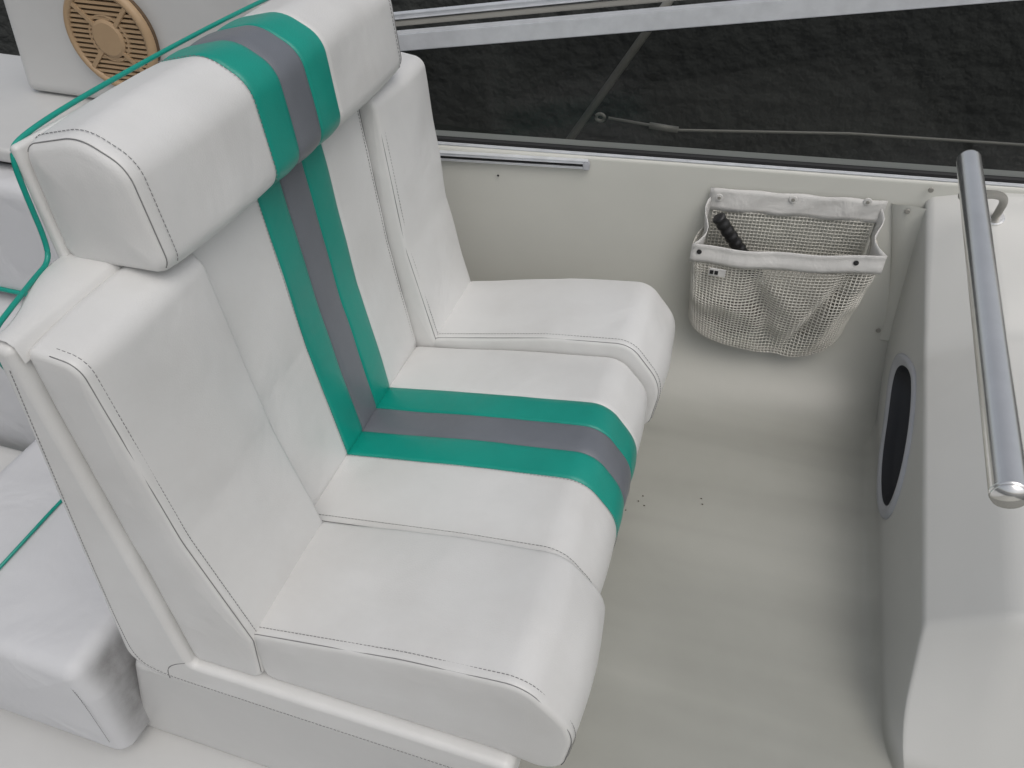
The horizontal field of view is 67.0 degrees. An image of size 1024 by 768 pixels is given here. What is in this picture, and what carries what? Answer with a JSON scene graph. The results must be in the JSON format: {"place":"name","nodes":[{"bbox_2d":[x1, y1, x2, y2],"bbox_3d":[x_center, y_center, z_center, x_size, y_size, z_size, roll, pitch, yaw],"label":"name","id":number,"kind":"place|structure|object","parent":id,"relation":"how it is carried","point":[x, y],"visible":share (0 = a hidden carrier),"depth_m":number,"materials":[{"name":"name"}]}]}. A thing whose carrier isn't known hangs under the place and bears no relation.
{"place":"outdoors","nodes":[
{"label":"outdoors","id":0,"kind":"place"},
{"bbox_2d":[0,708,269,767],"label":"aft deck","id":1,"kind":"structure","parent":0,"point":[25,742],"depth_m":1.65,"materials":[{"name":"white plastic"}]},
{"bbox_2d":[0,163,58,450],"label":"aft side seat","id":2,"kind":"object","parent":1,"relation":"on","point":[22,254],"visible":0.01,"depth_m":1.85,"materials":[{"name":"white leather"}]},
{"bbox_2d":[0,53,94,164],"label":"aft coaming","id":3,"kind":"object","parent":1,"relation":"on","point":[24,105],"depth_m":1.91,"materials":[{"name":"white plastic"}]},
{"bbox_2d":[4,0,269,97],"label":"speaker pod","id":4,"kind":"object","parent":3,"relation":"on","point":[52,61],"visible":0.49,"depth_m":1.81,"materials":[{"name":"white plastic"}]},
{"bbox_2d":[63,0,159,85],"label":"speaker","id":5,"kind":"object","parent":4,"relation":"attached to","point":[109,38],"visible":0.91,"depth_m":1.74},
{"bbox_2d":[0,440,149,748],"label":"aft cushion block","id":6,"kind":"structure","parent":1,"relation":"on","point":[67,661],"depth_m":1.50,"materials":[{"name":"leather"}]},
{"bbox_2d":[0,0,674,767],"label":"bench seat","id":7,"kind":"object","parent":1,"relation":"on","point":[338,448],"visible":1,"depth_m":1.25,"materials":[{"name":"white leather"}]},
{"bbox_2d":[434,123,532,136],"bbox_3d":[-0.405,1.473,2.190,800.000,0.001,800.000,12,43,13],"label":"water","id":8,"kind":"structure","parent":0,"point":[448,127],"depth_m":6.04,"materials":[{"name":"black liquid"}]},
{"bbox_2d":[0,0,1023,171],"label":"water","id":9,"kind":"structure","parent":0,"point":[925,73],"depth_m":5.23,"materials":[{"name":"black liquid"}]},
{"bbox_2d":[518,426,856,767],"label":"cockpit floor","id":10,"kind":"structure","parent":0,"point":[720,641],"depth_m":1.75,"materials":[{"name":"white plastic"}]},
{"bbox_2d":[840,187,1023,767],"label":"console","id":11,"kind":"object","parent":10,"relation":"on","point":[932,649],"visible":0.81,"depth_m":1.65,"materials":[{"name":"grey plastic"}]},
{"bbox_2d":[956,150,1023,508],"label":"grab rail","id":12,"kind":"object","parent":11,"relation":"attached to","point":[1002,441],"visible":1,"depth_m":0.95,"materials":[{"name":"metal"}]},
{"bbox_2d":[435,130,1023,448],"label":"side wall","id":13,"kind":"structure","parent":0,"point":[620,219],"depth_m":2.14,"materials":[{"name":"white plastic"}]},
{"bbox_2d":[439,150,589,169],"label":"slide track","id":14,"kind":"structure","parent":13,"relation":"attached to","point":[527,160],"depth_m":2.00,"materials":[{"name":"metal"}]},
{"bbox_2d":[566,1,673,139],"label":"stanchion","id":15,"kind":"object","parent":13,"relation":"on","point":[625,61],"depth_m":2.13,"materials":[{"name":"grey metal"}]},
{"bbox_2d":[594,112,1023,145],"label":"guard wire","id":16,"kind":"object","parent":15,"relation":"attached to","point":[664,127],"visible":1,"depth_m":2.14,"materials":[{"name":"grey metal"}]},
{"bbox_2d":[393,0,1023,186],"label":"side window","id":17,"kind":"structure","parent":13,"relation":"on","point":[663,44],"depth_m":1.81,"materials":[{"name":"glass"}]},
{"bbox_2d":[688,187,887,356],"bbox_3d":[0.697,-0.266,2.054,0.469,0.481,0.119,7,42,7],"label":"bag","id":18,"kind":"object","parent":13,"relation":"hanging from","point":[800,298],"visible":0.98,"depth_m":2.01,"materials":[{"name":"fabric"}]},
{"bbox_2d":[705,301,760,333],"bbox_3d":[0.612,-0.193,2.155,0.163,0.104,0.070,12,43,13],"label":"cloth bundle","id":19,"kind":"object","parent":18,"relation":"in","point":[737,315],"visible":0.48,"depth_m":2.12,"materials":[{"name":"white fabric"}]},
{"bbox_2d":[712,213,770,293],"bbox_3d":[0.609,-0.337,2.036,0.197,0.243,0.036,3,42,3],"label":"tool handle","id":20,"kind":"object","parent":18,"relation":"in","point":[728,232],"visible":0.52,"depth_m":1.98,"materials":[{"name":"black plastic"}]}
]}

